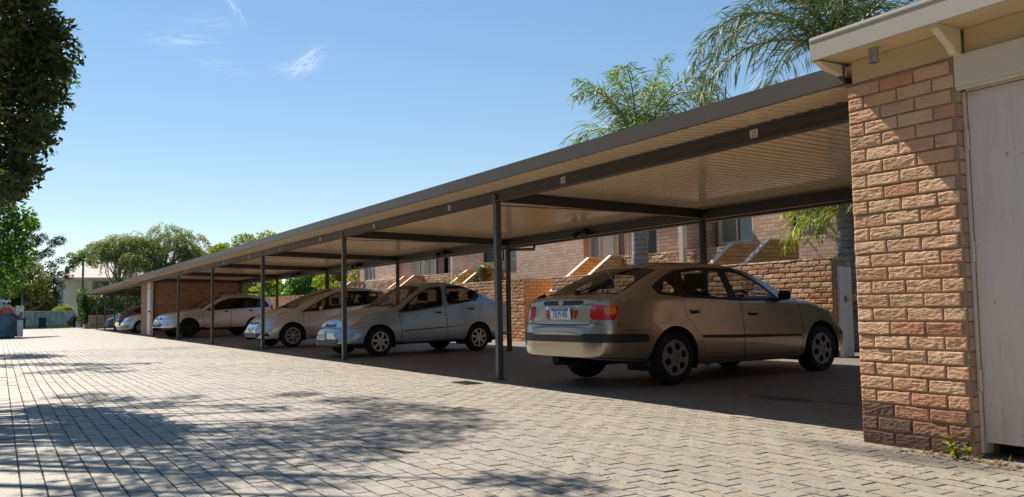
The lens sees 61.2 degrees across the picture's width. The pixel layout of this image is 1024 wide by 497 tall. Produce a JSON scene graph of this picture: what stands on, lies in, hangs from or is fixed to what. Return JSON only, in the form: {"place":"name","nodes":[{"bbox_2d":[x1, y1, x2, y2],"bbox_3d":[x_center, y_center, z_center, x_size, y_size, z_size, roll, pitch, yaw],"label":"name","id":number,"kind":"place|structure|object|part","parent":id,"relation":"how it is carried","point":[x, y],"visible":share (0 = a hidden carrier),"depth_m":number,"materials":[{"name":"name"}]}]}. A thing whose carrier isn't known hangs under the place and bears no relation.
{"place":"outdoors","nodes":[
{"label":"outdoors","id":0,"kind":"place"},
{"bbox_2d":[23,325,76,328],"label":"lawn","id":1,"kind":"structure","parent":0,"point":[34,327],"depth_m":66.33,"materials":[{"name":"green plant"}]},
{"bbox_2d":[1,218,76,310],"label":"conifer","id":2,"kind":"object","parent":1,"relation":"on","point":[42,254],"visible":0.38,"depth_m":68.73,"materials":[{"name":"plant"}]},
{"bbox_2d":[21,311,75,325],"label":"fence","id":3,"kind":"object","parent":1,"relation":"on","point":[56,318],"visible":0.45,"depth_m":67.43,"materials":[{"name":"teal metal"}]},
{"bbox_2d":[65,313,77,326],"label":"bush","id":4,"kind":"object","parent":1,"relation":"on","point":[72,320],"visible":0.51,"depth_m":66.60,"materials":[{"name":"green plant"}]},
{"bbox_2d":[76,307,82,326],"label":"screen panel","id":5,"kind":"object","parent":1,"relation":"on","point":[77,325],"visible":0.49,"depth_m":66.57,"materials":[{"name":"white paint"}]},
{"bbox_2d":[0,0,918,287],"label":"sky","id":6,"kind":"structure","parent":0,"point":[219,120],"materials":[{"name":"blue"}]},
{"bbox_2d":[0,327,1023,496],"bbox_3d":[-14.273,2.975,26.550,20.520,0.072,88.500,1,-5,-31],"label":"driveway","id":7,"kind":"structure","parent":0,"point":[186,443],"depth_m":6.63,"materials":[{"name":"brick"}]},
{"bbox_2d":[0,312,22,337],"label":"skip bin","id":8,"kind":"object","parent":7,"relation":"on","point":[11,324],"visible":0.93,"depth_m":36.84,"materials":[{"name":"blue metal"}]},
{"bbox_2d":[0,299,15,312],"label":"rubbish heap","id":9,"kind":"object","parent":8,"relation":"in","point":[4,304],"visible":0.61,"depth_m":37.08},
{"bbox_2d":[0,304,15,313],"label":"orange netting","id":10,"kind":"object","parent":9,"relation":"on","point":[8,308],"visible":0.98,"depth_m":36.88,"materials":[{"name":"orange"}]},
{"bbox_2d":[15,305,23,315],"bbox_3d":[-21.030,2.653,36.986,0.333,0.448,0.231,1,-5,-31],"label":"plastic sheet","id":11,"kind":"object","parent":8,"relation":"hanging from","point":[19,309],"visible":1,"depth_m":36.98,"materials":[{"name":"white plastic"}]},
{"bbox_2d":[21,318,26,328],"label":"wheelie bin","id":12,"kind":"object","parent":7,"relation":"on","point":[24,321],"visible":0.55,"depth_m":63.41,"materials":[{"name":"grey plastic"}]},
{"bbox_2d":[0,241,52,304],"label":"tree","id":13,"kind":"object","parent":7,"relation":"on","point":[33,292],"visible":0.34,"depth_m":39.68,"materials":[{"name":"green plant"}]},
{"bbox_2d":[1,291,51,310],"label":"tree","id":14,"kind":"object","parent":7,"relation":"on","point":[15,302],"visible":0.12,"depth_m":83.59,"materials":[{"name":"green plant"}]},
{"bbox_2d":[0,68,80,298],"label":"tree","id":15,"kind":"object","parent":7,"relation":"on","point":[16,233],"visible":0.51,"depth_m":21.76,"materials":[{"name":"green plant"}]},
{"bbox_2d":[38,318,46,327],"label":"wheelie bin","id":16,"kind":"object","parent":7,"relation":"on","point":[42,322],"visible":1,"depth_m":64.89,"materials":[{"name":"black plastic"}]},
{"bbox_2d":[0,0,85,213],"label":"tree","id":17,"kind":"object","parent":7,"relation":"on","point":[30,93],"visible":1,"depth_m":9.65,"materials":[{"name":"green plant"}]},
{"bbox_2d":[26,283,59,310],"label":"tree","id":18,"kind":"object","parent":7,"relation":"on","point":[47,305],"visible":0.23,"depth_m":80.69,"materials":[{"name":"green plant"}]},
{"bbox_2d":[52,304,75,310],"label":"bush","id":19,"kind":"object","parent":7,"relation":"on","point":[67,307],"visible":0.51,"depth_m":70.52,"materials":[{"name":"green plant"}]},
{"bbox_2d":[65,244,98,286],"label":"palm tree","id":20,"kind":"object","parent":7,"relation":"on","point":[76,259],"visible":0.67,"depth_m":77.05,"materials":[{"name":"green plant"}]},
{"bbox_2d":[81,258,86,326],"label":"street lamp","id":21,"kind":"object","parent":7,"relation":"on","point":[82,276],"visible":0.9,"depth_m":66.48,"materials":[{"name":"grey metal"}]},
{"bbox_2d":[83,315,113,328],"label":"brick planter","id":22,"kind":"object","parent":7,"relation":"on","point":[91,323],"visible":0.39,"depth_m":59.68,"materials":[{"name":"brown brick"}]},
{"bbox_2d":[76,287,140,327],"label":"hedge","id":23,"kind":"object","parent":22,"relation":"in","point":[84,308],"visible":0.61,"depth_m":60.54,"materials":[{"name":"green plant"}]},
{"bbox_2d":[56,262,144,314],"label":"house","id":24,"kind":"structure","parent":7,"relation":"on","point":[93,278],"depth_m":78.83,"materials":[{"name":"paint"}]},
{"bbox_2d":[91,281,109,289],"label":"window","id":25,"kind":"structure","parent":24,"relation":"in","point":[95,284],"depth_m":78.97,"materials":[{"name":"grey glass"}]},
{"bbox_2d":[85,281,140,332],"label":"carport","id":26,"kind":"object","parent":7,"relation":"on","point":[126,289],"visible":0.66,"depth_m":48.41,"materials":[{"name":"paint"}]},
{"bbox_2d":[82,232,154,310],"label":"pepper tree","id":27,"kind":"object","parent":7,"relation":"on","point":[100,250],"visible":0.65,"depth_m":73.87,"materials":[{"name":"green plant"}]},
{"bbox_2d":[104,309,139,329],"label":"parked car","id":28,"kind":"object","parent":7,"relation":"on","point":[109,321],"visible":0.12,"depth_m":50.03,"materials":[{"name":"blue metal"}]},
{"bbox_2d":[114,305,140,326],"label":"parked car","id":29,"kind":"object","parent":7,"relation":"on","point":[120,317],"visible":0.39,"depth_m":46.01,"materials":[{"name":"silver metal"}]},
{"bbox_2d":[115,314,140,332],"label":"parked car","id":30,"kind":"object","parent":7,"relation":"on","point":[132,323],"visible":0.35,"depth_m":41.53,"materials":[{"name":"silver metal"}]},
{"bbox_2d":[111,221,210,283],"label":"pepper tree","id":31,"kind":"object","parent":7,"relation":"on","point":[182,253],"visible":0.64,"depth_m":74.52,"materials":[{"name":"green plant"}]},
{"bbox_2d":[141,281,242,335],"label":"brick store","id":32,"kind":"structure","parent":7,"relation":"on","point":[192,294],"depth_m":36.66,"materials":[{"name":"brown brick"}]},
{"bbox_2d":[146,289,149,334],"bbox_3d":[-15.668,2.726,37.274,0.135,1.970,1.220,1,-5,-31],"label":"door","id":33,"kind":"structure","parent":32,"relation":"in","point":[148,290],"depth_m":37.36,"materials":[{"name":"white paint"}]},
{"bbox_2d":[152,292,272,337],"bbox_3d":[-11.624,2.561,33.834,4.504,1.720,2.010,3,-5,-43],"label":"parked car","id":34,"kind":"object","parent":7,"relation":"on","point":[236,314],"visible":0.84,"depth_m":33.25,"materials":[{"name":"silver metal"}]},
{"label":"side window","id":35,"kind":"part","parent":34,"relation":"part of","materials":[{"name":"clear glass"}]},
{"bbox_3d":[-11.250,2.660,33.026,1.090,0.689,0.083,3,-5,-43],"label":"door","id":36,"kind":"part","parent":34,"relation":"part of","materials":[{"name":"silver metal"}]},
{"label":"side window","id":37,"kind":"part","parent":34,"relation":"part of","materials":[{"name":"black glass"}]},
{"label":"side window","id":38,"kind":"part","parent":34,"relation":"part of","materials":[{"name":"black glass"}]},
{"bbox_3d":[-10.467,2.675,33.740,0.992,0.729,0.064,3,-5,-43],"label":"door","id":39,"kind":"part","parent":34,"relation":"part of","materials":[{"name":"silver metal"}]},
{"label":"side window","id":40,"kind":"part","parent":34,"relation":"part of","materials":[{"name":"black glass"}]},
{"bbox_2d":[245,281,385,346],"bbox_3d":[-5.082,1.715,23.122,3.914,1.704,1.960,2,-5,-37],"label":"parked car","id":41,"kind":"object","parent":7,"relation":"on","point":[295,322],"visible":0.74,"depth_m":22.14,"materials":[{"name":"beige metal"}]},
{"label":"side window","id":42,"kind":"part","parent":41,"relation":"part of","materials":[{"name":"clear glass"}]},
{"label":"side window","id":43,"kind":"part","parent":41,"relation":"part of","materials":[{"name":"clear glass"}]},
{"bbox_3d":[-4.706,1.880,22.369,1.165,0.737,0.074,2,-5,-37],"label":"door","id":44,"kind":"part","parent":41,"relation":"part of","materials":[{"name":"silver metal"}]},
{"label":"side window","id":45,"kind":"part","parent":41,"relation":"part of","materials":[{"name":"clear glass"}]},
{"bbox_3d":[-3.873,1.861,22.992,0.872,0.813,0.070,2,-5,-37],"label":"door","id":46,"kind":"part","parent":41,"relation":"part of","materials":[{"name":"silver metal"}]},
{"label":"side window","id":47,"kind":"part","parent":41,"relation":"part of","materials":[{"name":"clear glass"}]},
{"bbox_2d":[365,447,418,452],"bbox_3d":[-0.769,1.288,5.542,0.471,0.012,0.026,-4,-5,36],"label":"twig","id":48,"kind":"object","parent":7,"relation":"on","point":[392,449],"visible":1,"depth_m":5.54,"materials":[{"name":"brown wood"}]},
{"bbox_2d":[316,282,506,355],"bbox_3d":[-2.027,1.444,18.246,4.172,1.468,1.931,2,-5,-39],"label":"parked car","id":49,"kind":"object","parent":7,"relation":"on","point":[438,315],"visible":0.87,"depth_m":17.58,"materials":[{"name":"silver metal"}]},
{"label":"side window","id":50,"kind":"part","parent":49,"relation":"part of","materials":[{"name":"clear glass"}]},
{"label":"side window","id":51,"kind":"part","parent":49,"relation":"part of","materials":[{"name":"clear glass"}]},
{"bbox_3d":[-1.774,1.520,17.412,1.103,0.695,0.070,2,-5,-39],"label":"door","id":52,"kind":"part","parent":49,"relation":"part of","materials":[{"name":"blue paint"}]},
{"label":"side window","id":53,"kind":"part","parent":49,"relation":"part of","materials":[{"name":"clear glass"}]},
{"bbox_3d":[-0.977,1.438,18.063,0.947,0.877,0.112,3,-5,-42],"label":"door","id":54,"kind":"part","parent":49,"relation":"part of","materials":[{"name":"blue paint"}]},
{"bbox_2d":[450,381,482,384],"bbox_3d":[-0.552,1.628,10.516,0.240,0.012,0.400,1,-5,-31],"label":"drain cover","id":55,"kind":"object","parent":7,"relation":"on","point":[464,382],"visible":1,"depth_m":10.45,"materials":[{"name":"grey metal"}]},
{"bbox_2d":[124,64,852,379],"bbox_3d":[-5.507,1.389,23.617,4.968,2.505,38.860,1,-5,-31],"label":"carport","id":56,"kind":"object","parent":7,"relation":"on","point":[783,147],"visible":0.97,"depth_m":11.19,"materials":[{"name":"paint"}]},
{"bbox_2d":[350,262,359,269],"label":"floodlight","id":57,"kind":"object","parent":56,"relation":"attached to","point":[355,266],"visible":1,"depth_m":25.12,"materials":[{"name":"black plastic"}]},
{"bbox_2d":[435,249,445,257],"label":"floodlight","id":58,"kind":"object","parent":56,"relation":"attached to","point":[440,253],"visible":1,"depth_m":20.23,"materials":[{"name":"black plastic"}]},
{"bbox_2d":[571,228,586,239],"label":"floodlight","id":59,"kind":"object","parent":56,"relation":"attached to","point":[582,233],"visible":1,"depth_m":15.39,"materials":[{"name":"black plastic"}]},
{"bbox_2d":[2,374,1023,496],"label":"leaf litter","id":60,"kind":"object","parent":7,"relation":"on","point":[995,461],"visible":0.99,"depth_m":4.93,"materials":[{"name":"brown plant"}]},
{"bbox_2d":[940,401,971,458],"bbox_3d":[2.517,1.032,4.927,0.109,0.332,0.184,1,-5,-31],"label":"weed","id":61,"kind":"object","parent":60,"relation":"on","point":[952,449],"visible":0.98,"depth_m":4.92,"materials":[{"name":"green plant"}]},
{"bbox_2d":[525,262,842,384],"bbox_3d":[2.357,0.897,11.060,4.512,1.415,2.006,2,-5,-34],"label":"parked car","id":62,"kind":"object","parent":7,"relation":"on","point":[643,322],"visible":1,"depth_m":10.00,"materials":[{"name":"beige metal"}]},
{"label":"rear window","id":63,"kind":"part","parent":62,"relation":"part of","materials":[{"name":"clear glass"}]},
{"bbox_3d":[2.347,0.910,10.036,0.971,0.709,0.062,2,-5,-34],"label":"door","id":64,"kind":"part","parent":62,"relation":"part of","materials":[{"name":"beige paint"}]},
{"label":"door","id":65,"kind":"part","parent":62,"relation":"part of","materials":[{"name":"beige paint"}]},
{"bbox_2d":[551,257,849,357],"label":"garden wall","id":66,"kind":"structure","parent":7,"relation":"on","point":[814,280],"depth_m":14.40,"materials":[{"name":"brick"}]},
{"bbox_2d":[836,266,854,357],"bbox_3d":[5.232,0.992,13.561,0.290,1.420,0.078,1,-5,-31],"label":"gate post","id":67,"kind":"object","parent":7,"relation":"on","point":[844,300],"visible":1,"depth_m":13.53,"materials":[{"name":"white metal"}]},
{"bbox_2d":[809,0,1023,457],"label":"storage shed","id":68,"kind":"structure","parent":7,"relation":"on","point":[936,103],"depth_m":5.15,"materials":[{"name":"beige brick"}]},
{"bbox_2d":[964,79,1023,446],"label":"door","id":69,"kind":"structure","parent":68,"relation":"in","point":[995,132],"depth_m":4.92,"materials":[{"name":"paint"}]},
{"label":"garden bed ground","id":70,"kind":"structure","parent":0,"visible":0},
{"bbox_2d":[208,230,275,287],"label":"tree","id":71,"kind":"object","parent":70,"relation":"on","point":[247,237],"visible":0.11,"depth_m":59.06,"materials":[{"name":"green plant"}]},
{"bbox_2d":[243,280,283,297],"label":"shrub","id":72,"kind":"object","parent":70,"relation":"on","point":[270,286],"visible":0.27,"depth_m":53.30,"materials":[{"name":"green plant"}]},
{"bbox_2d":[273,274,333,296],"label":"shrub","id":73,"kind":"object","parent":70,"relation":"on","point":[297,286],"visible":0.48,"depth_m":47.14,"materials":[{"name":"green plant"}]},
{"bbox_2d":[311,269,359,289],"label":"shrub","id":74,"kind":"object","parent":70,"relation":"on","point":[320,283],"visible":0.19,"depth_m":41.18,"materials":[{"name":"green plant"}]},
{"bbox_2d":[347,281,363,287],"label":"stair wall","id":75,"kind":"structure","parent":70,"relation":"on","point":[354,284],"depth_m":37.57,"materials":[{"name":"brick"}]},
{"bbox_2d":[372,279,395,289],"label":"porch wall","id":76,"kind":"structure","parent":70,"relation":"on","point":[382,284],"depth_m":35.27,"materials":[{"name":"brick"}]},
{"bbox_2d":[334,257,447,288],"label":"townhouse","id":77,"kind":"structure","parent":70,"relation":"on","point":[387,272],"depth_m":36.33,"materials":[{"name":"brick"}]},
{"bbox_2d":[353,269,359,280],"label":"window","id":78,"kind":"structure","parent":77,"relation":"in","point":[357,269],"depth_m":38.61,"materials":[{"name":"grey glass"}]},
{"bbox_2d":[365,267,374,280],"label":"window","id":79,"kind":"structure","parent":77,"relation":"in","point":[369,272],"depth_m":37.33,"materials":[{"name":"grey glass"}]},
{"bbox_2d":[387,276,410,288],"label":"stair wall","id":80,"kind":"structure","parent":70,"relation":"on","point":[403,279],"depth_m":32.48,"materials":[{"name":"brick"}]},
{"bbox_2d":[268,279,551,341],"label":"garden wall","id":81,"kind":"structure","parent":70,"relation":"on","point":[525,293],"depth_m":22.41,"materials":[{"name":"brick"}]},
{"bbox_2d":[400,275,423,285],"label":"stair wall","id":82,"kind":"structure","parent":70,"relation":"on","point":[415,278],"depth_m":31.75,"materials":[{"name":"brick"}]},
{"bbox_2d":[423,272,462,281],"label":"porch wall","id":83,"kind":"structure","parent":70,"relation":"on","point":[436,277],"depth_m":30.80,"materials":[{"name":"brick"}]},
{"bbox_2d":[402,250,516,279],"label":"townhouse","id":84,"kind":"structure","parent":70,"relation":"on","point":[455,264],"depth_m":30.00,"materials":[{"name":"brick"}]},
{"bbox_2d":[412,261,424,275],"bbox_3d":[-3.552,0.396,33.246,0.065,1.300,1.250,1,-5,-31],"label":"window","id":85,"kind":"structure","parent":84,"relation":"in","point":[418,268],"depth_m":33.26,"materials":[{"name":"grey glass"}]},
{"bbox_2d":[427,259,435,274],"bbox_3d":[-2.967,0.792,32.239,0.065,2.250,0.720,1,-5,-31],"label":"window","id":86,"kind":"structure","parent":84,"relation":"in","point":[431,264],"depth_m":32.30,"materials":[{"name":"grey glass"}]},
{"bbox_2d":[436,258,444,273],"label":"window","id":87,"kind":"structure","parent":84,"relation":"in","point":[440,263],"depth_m":31.65,"materials":[{"name":"black glass"}]},
{"bbox_2d":[448,257,450,272],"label":"window","id":88,"kind":"structure","parent":84,"relation":"in","point":[449,258],"depth_m":31.00,"materials":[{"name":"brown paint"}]},
{"bbox_2d":[484,250,503,262],"bbox_3d":[-0.587,-0.112,28.227,0.050,1.080,1.250,1,-5,-31],"label":"window","id":89,"kind":"structure","parent":84,"relation":"in","point":[488,256],"depth_m":28.43,"materials":[{"name":"grey glass"}]},
{"bbox_2d":[504,250,516,259],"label":"window","id":90,"kind":"structure","parent":84,"relation":"in","point":[513,253],"depth_m":27.19,"materials":[{"name":"grey glass"}]},
{"bbox_2d":[450,270,476,283],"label":"stair wall","id":91,"kind":"structure","parent":70,"relation":"on","point":[469,273],"depth_m":28.07,"materials":[{"name":"brick"}]},
{"bbox_2d":[463,268,493,282],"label":"stair wall","id":92,"kind":"structure","parent":70,"relation":"on","point":[470,278],"depth_m":27.30,"materials":[{"name":"brick"}]},
{"bbox_2d":[442,264,503,283],"bbox_3d":[-1.372,1.407,27.565,2.458,1.829,1.195,-2,-4,20],"label":"creeper","id":93,"kind":"object","parent":92,"relation":"attached to","point":[483,268],"visible":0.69,"depth_m":27.36,"materials":[{"name":"green plant"}]},
{"bbox_2d":[549,257,604,294],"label":"stair wall","id":94,"kind":"structure","parent":70,"relation":"on","point":[586,266],"depth_m":22.28,"materials":[{"name":"brick"}]},
{"bbox_2d":[587,255,629,274],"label":"stair wall","id":95,"kind":"structure","parent":70,"relation":"on","point":[611,261],"depth_m":21.51,"materials":[{"name":"brick"}]},
{"bbox_2d":[516,221,718,278],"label":"townhouse","id":96,"kind":"structure","parent":70,"relation":"on","point":[550,261],"depth_m":23.53,"materials":[{"name":"brick"}]},
{"bbox_2d":[589,235,614,257],"bbox_3d":[2.433,-0.308,23.094,0.088,1.300,1.180,1,-5,-31],"label":"window","id":97,"kind":"structure","parent":96,"relation":"in","point":[605,245],"depth_m":23.16,"materials":[{"name":"white glass"}]},
{"bbox_2d":[616,234,624,254],"bbox_3d":[2.841,0.060,22.352,0.050,2.150,0.380,1,-5,-31],"label":"window","id":98,"kind":"structure","parent":96,"relation":"in","point":[620,238],"depth_m":22.42,"materials":[{"name":"grey glass"}]},
{"bbox_2d":[626,233,631,254],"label":"window","id":99,"kind":"structure","parent":96,"relation":"in","point":[629,235],"depth_m":22.13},
{"bbox_2d":[648,230,656,253],"bbox_3d":[3.425,-0.343,21.378,0.050,1.500,0.540,1,-5,-31],"label":"window","id":100,"kind":"structure","parent":96,"relation":"in","point":[652,240],"depth_m":21.33,"materials":[{"name":"grey glass"}]},
{"bbox_2d":[556,53,730,264],"bbox_3d":[2.992,-1.178,19.389,4.053,6.620,3.538,-1,-4,-2],"label":"palm tree","id":101,"kind":"object","parent":70,"relation":"on","point":[639,247],"visible":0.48,"depth_m":19.52,"materials":[{"name":"green plant"}]},
{"bbox_2d":[623,246,724,265],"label":"porch wall","id":102,"kind":"structure","parent":70,"relation":"on","point":[693,255],"depth_m":19.99,"materials":[{"name":"brick"}]},
{"bbox_2d":[709,243,759,264],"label":"stair wall","id":103,"kind":"structure","parent":70,"relation":"on","point":[733,253],"depth_m":17.96,"materials":[{"name":"brick"}]},
{"bbox_2d":[678,207,854,261],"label":"townhouse","id":104,"kind":"structure","parent":70,"relation":"on","point":[759,229],"depth_m":19.14,"materials":[{"name":"brick"}]},
{"bbox_2d":[719,217,752,243],"bbox_3d":[5.205,-0.722,20.045,0.065,1.190,1.070,1,-5,-31],"label":"window","id":105,"kind":"structure","parent":104,"relation":"in","point":[734,230],"depth_m":20.00,"materials":[{"name":"grey glass"}]},
{"bbox_2d":[790,207,826,239],"bbox_3d":[6.262,-0.889,18.261,0.065,1.340,0.970,1,-5,-31],"label":"window","id":106,"kind":"structure","parent":104,"relation":"in","point":[802,236],"depth_m":18.27,"materials":[{"name":"grey glass"}]},
{"bbox_2d":[741,239,798,263],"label":"stair wall","id":107,"kind":"structure","parent":70,"relation":"on","point":[767,250],"depth_m":17.14,"materials":[{"name":"brick"}]},
{"bbox_2d":[682,0,919,351],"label":"palm tree","id":108,"kind":"object","parent":70,"relation":"on","point":[833,18],"visible":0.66,"depth_m":15.36,"materials":[{"name":"green plant"}]},
{"bbox_2d":[778,204,853,256],"bbox_3d":[6.380,-0.178,14.911,3.312,3.886,3.525,1,-5,-31],"label":"palm tree","id":109,"kind":"object","parent":70,"relation":"on","point":[796,231],"visible":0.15,"depth_m":15.31,"materials":[{"name":"green plant"}]},
{"bbox_2d":[792,256,857,318],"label":"porch wall","id":110,"kind":"structure","parent":70,"relation":"on","point":[854,301],"depth_m":15.78,"materials":[{"name":"brick"}]}
]}

